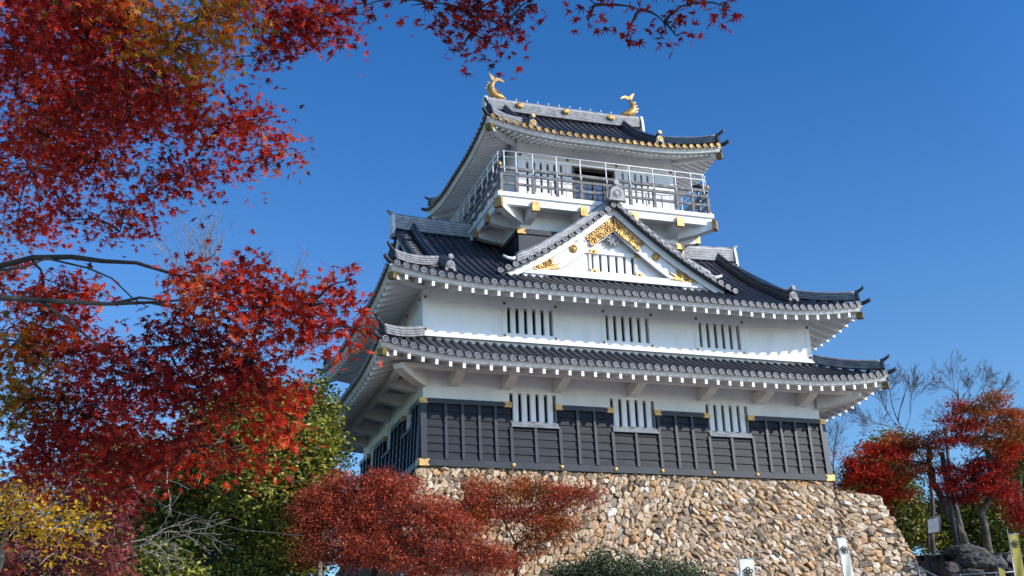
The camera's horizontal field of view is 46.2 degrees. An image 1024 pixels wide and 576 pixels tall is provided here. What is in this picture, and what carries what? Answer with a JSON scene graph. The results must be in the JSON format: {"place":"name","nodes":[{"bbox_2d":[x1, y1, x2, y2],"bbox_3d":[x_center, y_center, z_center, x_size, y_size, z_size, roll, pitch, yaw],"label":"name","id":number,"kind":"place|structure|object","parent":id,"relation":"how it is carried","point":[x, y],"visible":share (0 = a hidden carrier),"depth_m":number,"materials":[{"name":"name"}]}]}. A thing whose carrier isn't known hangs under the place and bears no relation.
{"place":"outdoors","nodes":[
{"label":"outdoors","id":0,"kind":"place"},
{"bbox_2d":[0,0,1023,575],"label":"sky","id":1,"kind":"structure","parent":0,"point":[877,146],"materials":[{"name":"blue"}]},
{"bbox_3d":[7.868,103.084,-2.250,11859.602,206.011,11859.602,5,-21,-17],"label":"ground","id":2,"kind":"structure","parent":0,"visible":0},
{"bbox_2d":[0,456,35,550],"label":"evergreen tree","id":3,"kind":"object","parent":2,"relation":"on","point":[14,533],"visible":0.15,"depth_m":41.91,"materials":[{"name":"green plant"}]},
{"bbox_2d":[0,461,120,575],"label":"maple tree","id":4,"kind":"object","parent":2,"relation":"on","point":[53,499],"visible":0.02,"depth_m":43.01,"materials":[{"name":"plant"}]},
{"bbox_2d":[0,464,122,575],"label":"yellow tree","id":5,"kind":"object","parent":2,"relation":"on","point":[35,514],"visible":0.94,"depth_m":13.97,"materials":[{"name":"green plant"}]},
{"bbox_2d":[0,452,154,575],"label":"maple tree","id":6,"kind":"object","parent":2,"relation":"on","point":[111,559],"visible":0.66,"depth_m":15.01,"materials":[{"name":"red plant"}]},
{"bbox_2d":[0,425,233,575],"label":"bare tree","id":7,"kind":"object","parent":2,"relation":"on","point":[152,536],"visible":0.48,"depth_m":18.90,"materials":[{"name":"brown plant"}]},
{"bbox_2d":[63,529,234,575],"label":"evergreen tree","id":8,"kind":"object","parent":2,"relation":"on","point":[151,566],"visible":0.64,"depth_m":28.89,"materials":[{"name":"green plant"}]},
{"bbox_2d":[89,525,256,575],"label":"evergreen tree","id":9,"kind":"object","parent":2,"relation":"on","point":[210,561],"visible":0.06,"depth_m":44.98,"materials":[{"name":"green plant"}]},
{"bbox_2d":[0,228,382,539],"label":"maple tree","id":10,"kind":"object","parent":2,"relation":"on","point":[61,428],"visible":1,"depth_m":8.10,"materials":[{"name":"red plant"}]},
{"bbox_2d":[54,360,359,575],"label":"evergreen tree","id":11,"kind":"object","parent":2,"relation":"on","point":[240,506],"visible":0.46,"depth_m":36.08,"materials":[{"name":"green plant"}]},
{"bbox_2d":[146,495,302,535],"bbox_3d":[-6.919,5.133,27.858,4.350,1.062,0.157,9,-23,-27],"label":"cable","id":12,"kind":"object","parent":2,"relation":"on","point":[222,524],"visible":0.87,"depth_m":27.87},
{"bbox_2d":[146,199,329,574],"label":"bare tree","id":13,"kind":"object","parent":2,"relation":"on","point":[202,243],"visible":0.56,"depth_m":46.15,"materials":[{"name":"brown plant"}]},
{"bbox_2d":[314,522,325,575],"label":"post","id":14,"kind":"object","parent":2,"relation":"on","point":[319,572],"visible":0.29,"depth_m":35.77,"materials":[{"name":"white"}]},
{"bbox_2d":[0,0,744,279],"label":"maple tree","id":15,"kind":"object","parent":2,"relation":"on","point":[85,17],"visible":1,"depth_m":9.05,"materials":[{"name":"red plant"}]},
{"bbox_2d":[278,463,527,575],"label":"maple tree","id":16,"kind":"object","parent":2,"relation":"on","point":[347,517],"visible":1,"depth_m":32.98,"materials":[{"name":"red plant"}]},
{"bbox_2d":[446,469,611,575],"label":"maple tree","id":17,"kind":"object","parent":2,"relation":"on","point":[473,497],"visible":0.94,"depth_m":34.57,"materials":[{"name":"red plant"}]},
{"bbox_2d":[537,551,599,575],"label":"shrub","id":18,"kind":"object","parent":2,"relation":"on","point":[558,570],"visible":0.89,"depth_m":33.14,"materials":[{"name":"green plant"}]},
{"bbox_2d":[574,539,647,575],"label":"shrub","id":19,"kind":"object","parent":2,"relation":"on","point":[611,568],"visible":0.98,"depth_m":32.88,"materials":[{"name":"green plant"}]},
{"bbox_2d":[335,466,926,575],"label":"stone base","id":20,"kind":"object","parent":2,"relation":"on","point":[781,527],"visible":0.5,"depth_m":39.71,"materials":[{"name":"beige stone"}]},
{"bbox_2d":[316,73,897,504],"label":"castle keep","id":21,"kind":"structure","parent":20,"relation":"on","point":[558,289],"depth_m":42.20,"materials":[{"name":"white paint"}]},
{"bbox_2d":[371,441,376,465],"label":"slatted window","id":22,"kind":"structure","parent":21,"relation":"in","point":[375,443],"depth_m":45.85,"materials":[{"name":"white paint"}]},
{"bbox_2d":[388,422,393,448],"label":"slatted window","id":23,"kind":"structure","parent":21,"relation":"in","point":[393,422],"depth_m":43.19,"materials":[{"name":"white paint"}]},
{"bbox_2d":[407,401,412,429],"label":"slatted window","id":24,"kind":"structure","parent":21,"relation":"in","point":[408,415],"depth_m":40.47,"materials":[{"name":"white paint"}]},
{"bbox_2d":[507,308,549,335],"bbox_3d":[0.564,1.204,41.048,1.680,0.960,0.316,5,-21,-17],"label":"slatted window","id":25,"kind":"structure","parent":21,"relation":"in","point":[520,321],"depth_m":40.97,"materials":[{"name":"white paint"}]},
{"bbox_2d":[509,393,553,422],"bbox_3d":[0.654,4.048,39.993,1.680,1.010,0.316,5,-21,-17],"label":"slatted window","id":26,"kind":"structure","parent":21,"relation":"in","point":[530,408],"depth_m":39.92,"materials":[{"name":"white paint"}]},
{"bbox_2d":[526,162,561,194],"bbox_3d":[1.185,-4.073,45.270,1.490,1.270,0.316,5,-21,-17],"label":"slatted window","id":27,"kind":"structure","parent":21,"relation":"in","point":[537,166],"depth_m":45.18,"materials":[{"name":"white paint"}]},
{"bbox_2d":[605,315,645,342],"bbox_3d":[3.978,1.495,42.122,1.680,0.960,0.316,5,-21,-17],"label":"slatted window","id":28,"kind":"structure","parent":21,"relation":"in","point":[617,329],"depth_m":42.03,"materials":[{"name":"white paint"}]},
{"bbox_2d":[610,399,651,427],"bbox_3d":[4.068,4.339,41.067,1.680,1.010,0.316,5,-21,-17],"label":"slatted window","id":29,"kind":"structure","parent":21,"relation":"in","point":[630,413],"depth_m":40.99,"materials":[{"name":"white paint"}]},
{"bbox_2d":[622,173,652,204],"bbox_3d":[4.850,-3.761,46.423,1.420,1.270,0.316,5,-21,-17],"label":"slatted window","id":30,"kind":"structure","parent":21,"relation":"in","point":[625,176],"depth_m":46.32,"materials":[{"name":"white paint"}]},
{"bbox_2d":[699,323,737,349],"bbox_3d":[7.396,1.786,43.197,1.670,0.960,0.316,5,-21,-17],"label":"slatted window","id":31,"kind":"structure","parent":21,"relation":"in","point":[724,337],"depth_m":43.10,"materials":[{"name":"white paint"}]},
{"bbox_2d":[705,404,745,432],"bbox_3d":[7.486,4.630,42.142,1.670,1.010,0.316,5,-21,-17],"label":"slatted window","id":32,"kind":"structure","parent":21,"relation":"in","point":[724,418],"depth_m":42.05,"materials":[{"name":"white paint"}]},
{"bbox_2d":[623,547,700,575],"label":"shrub","id":33,"kind":"object","parent":2,"relation":"on","point":[651,571],"visible":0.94,"depth_m":32.88,"materials":[{"name":"green plant"}]},
{"bbox_2d":[669,553,720,575],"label":"shrub","id":34,"kind":"object","parent":2,"relation":"on","point":[701,570],"visible":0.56,"depth_m":33.30,"materials":[{"name":"green plant"}]},
{"bbox_2d":[737,554,755,575],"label":"banner","id":35,"kind":"object","parent":2,"relation":"on","point":[746,565],"visible":1,"depth_m":32.94,"materials":[{"name":"beige fabric"}]},
{"bbox_2d":[834,532,853,575],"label":"banner","id":36,"kind":"object","parent":2,"relation":"on","point":[847,567],"visible":1,"depth_m":33.34,"materials":[{"name":"beige fabric"}]},
{"bbox_2d":[825,413,894,488],"bbox_3d":[16.998,9.240,59.650,5.956,7.893,5.694,5,-21,-17],"label":"bare tree","id":37,"kind":"object","parent":2,"relation":"on","point":[836,436],"visible":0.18,"depth_m":60.63,"materials":[{"name":"brown plant"}]},
{"bbox_2d":[834,444,929,513],"bbox_3d":[17.114,10.708,55.575,4.500,7.388,4.302,5,-21,-17],"label":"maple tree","id":38,"kind":"object","parent":2,"relation":"on","point":[913,482],"visible":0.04,"depth_m":55.36,"materials":[{"name":"plant"}]},
{"bbox_2d":[852,423,925,469],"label":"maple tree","id":39,"kind":"object","parent":2,"relation":"on","point":[879,437],"visible":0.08,"depth_m":57.02,"materials":[{"name":"plant"}]},
{"bbox_2d":[842,357,938,553],"bbox_3d":[15.632,6.944,49.333,5.047,7.919,3.395,5,-21,-17],"label":"bare tree","id":40,"kind":"object","parent":2,"relation":"on","point":[914,381],"visible":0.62,"depth_m":49.93,"materials":[{"name":"brown plant"}]},
{"bbox_2d":[912,563,936,575],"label":"handrail","id":41,"kind":"object","parent":2,"relation":"on","point":[918,567],"visible":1,"depth_m":37.76,"materials":[{"name":"grey metal"}]},
{"bbox_2d":[883,487,966,554],"bbox_3d":[18.061,11.461,54.883,5.263,5.374,4.257,5,-21,-17],"label":"evergreen tree","id":42,"kind":"object","parent":2,"relation":"on","point":[911,525],"visible":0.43,"depth_m":54.11,"materials":[{"name":"green plant"}]},
{"bbox_2d":[926,515,940,551],"bbox_3d":[14.745,8.589,41.991,0.540,1.210,0.486,-3,-20,4],"label":"notice board","id":43,"kind":"object","parent":2,"relation":"on","point":[933,524],"visible":1,"depth_m":41.96,"materials":[{"name":"white metal"}]},
{"bbox_2d":[910,490,975,554],"bbox_3d":[20.095,11.681,55.819,4.514,5.404,4.103,5,-21,-17],"label":"evergreen tree","id":44,"kind":"object","parent":2,"relation":"on","point":[937,502],"visible":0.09,"depth_m":55.11,"materials":[{"name":"green plant"}]},
{"bbox_2d":[940,561,964,575],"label":"boulder","id":45,"kind":"object","parent":2,"relation":"on","point":[949,568],"visible":0.89,"depth_m":42.36,"materials":[{"name":"grey stone"}]},
{"bbox_2d":[919,351,1019,528],"bbox_3d":[19.950,6.906,51.408,3.996,8.720,3.320,-15,-24,32],"label":"bare tree","id":46,"kind":"object","parent":2,"relation":"on","point":[948,452],"visible":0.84,"depth_m":52.26,"materials":[{"name":"brown plant"}]},
{"bbox_2d":[915,552,1023,575],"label":"dry stone wall","id":47,"kind":"structure","parent":2,"relation":"on","point":[931,563],"depth_m":43.48,"materials":[{"name":"grey stone"}]},
{"bbox_2d":[830,425,969,543],"bbox_3d":[15.233,8.024,46.482,5.972,5.669,3.889,-3,-20,3],"label":"maple tree","id":48,"kind":"object","parent":47,"relation":"on","point":[885,477],"visible":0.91,"depth_m":46.67,"materials":[{"name":"red plant"}]},
{"bbox_2d":[939,452,961,545],"bbox_3d":[16.674,8.027,45.647,0.333,3.606,0.198,5,-21,-17],"label":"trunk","id":49,"kind":"object","parent":48,"relation":"attached to","point":[952,516],"visible":0.64,"depth_m":45.41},
{"bbox_2d":[944,544,989,558],"bbox_3d":[16.326,9.492,43.203,1.545,0.593,1.216,5,-21,-17],"label":"boulder","id":50,"kind":"object","parent":47,"relation":"on","point":[952,552],"visible":0.74,"depth_m":42.78,"materials":[{"name":"grey stone"}]},
{"bbox_2d":[924,386,1023,552],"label":"maple tree","id":51,"kind":"object","parent":47,"relation":"on","point":[990,484],"visible":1,"depth_m":45.69,"materials":[{"name":"red plant"}]},
{"bbox_2d":[953,551,1000,571],"bbox_3d":[16.600,9.763,42.788,1.723,0.729,1.310,5,-21,-17],"label":"boulder","id":52,"kind":"object","parent":47,"relation":"on","point":[985,562],"visible":0.84,"depth_m":42.33,"materials":[{"name":"grey stone"}]},
{"bbox_2d":[990,556,1007,571],"bbox_3d":[17.295,9.848,42.814,0.717,0.602,0.658,-11,-22,22],"label":"boulder","id":53,"kind":"object","parent":52,"relation":"on","point":[1003,564],"visible":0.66,"depth_m":42.56,"materials":[{"name":"grey stone"}]},
{"bbox_2d":[956,568,984,575],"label":"boulder","id":54,"kind":"object","parent":2,"relation":"on","point":[965,570],"visible":0.84,"depth_m":42.05,"materials":[{"name":"grey stone"}]},
{"bbox_2d":[937,481,1021,545],"bbox_3d":[21.694,11.117,54.840,4.694,5.718,4.012,5,-21,-17],"label":"evergreen tree","id":55,"kind":"object","parent":2,"relation":"on","point":[966,512],"visible":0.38,"depth_m":54.11,"materials":[{"name":"green plant"}]},
{"bbox_2d":[952,571,1013,575],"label":"handrail","id":56,"kind":"object","parent":2,"relation":"on","point":[995,573],"visible":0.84,"depth_m":36.48,"materials":[{"name":"grey metal"}]},
{"bbox_2d":[970,509,1023,552],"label":"evergreen tree","id":57,"kind":"object","parent":2,"relation":"on","point":[1000,545],"visible":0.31,"depth_m":52.60,"materials":[{"name":"green plant"}]},
{"bbox_2d":[996,557,1004,575],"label":"flag","id":58,"kind":"object","parent":2,"relation":"on","point":[1001,572],"visible":1,"depth_m":35.99,"materials":[{"name":"yellow fabric"}]},
{"bbox_2d":[989,421,1023,515],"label":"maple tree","id":59,"kind":"object","parent":2,"relation":"on","point":[1019,478],"visible":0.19,"depth_m":54.64,"materials":[{"name":"plant"}]},
{"bbox_2d":[992,492,1023,535],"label":"maple tree","id":60,"kind":"object","parent":2,"relation":"on","point":[1016,507],"visible":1,"depth_m":40.00,"materials":[{"name":"red plant"}]},
{"bbox_2d":[996,462,1023,506],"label":"evergreen tree","id":61,"kind":"object","parent":2,"relation":"on","point":[1016,486],"visible":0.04,"depth_m":56.17,"materials":[{"name":"green plant"}]},
{"bbox_2d":[1007,530,1023,575],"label":"banner","id":62,"kind":"object","parent":2,"relation":"on","point":[1018,567],"visible":1,"depth_m":35.80,"materials":[{"name":"yellow fabric"}]}
]}

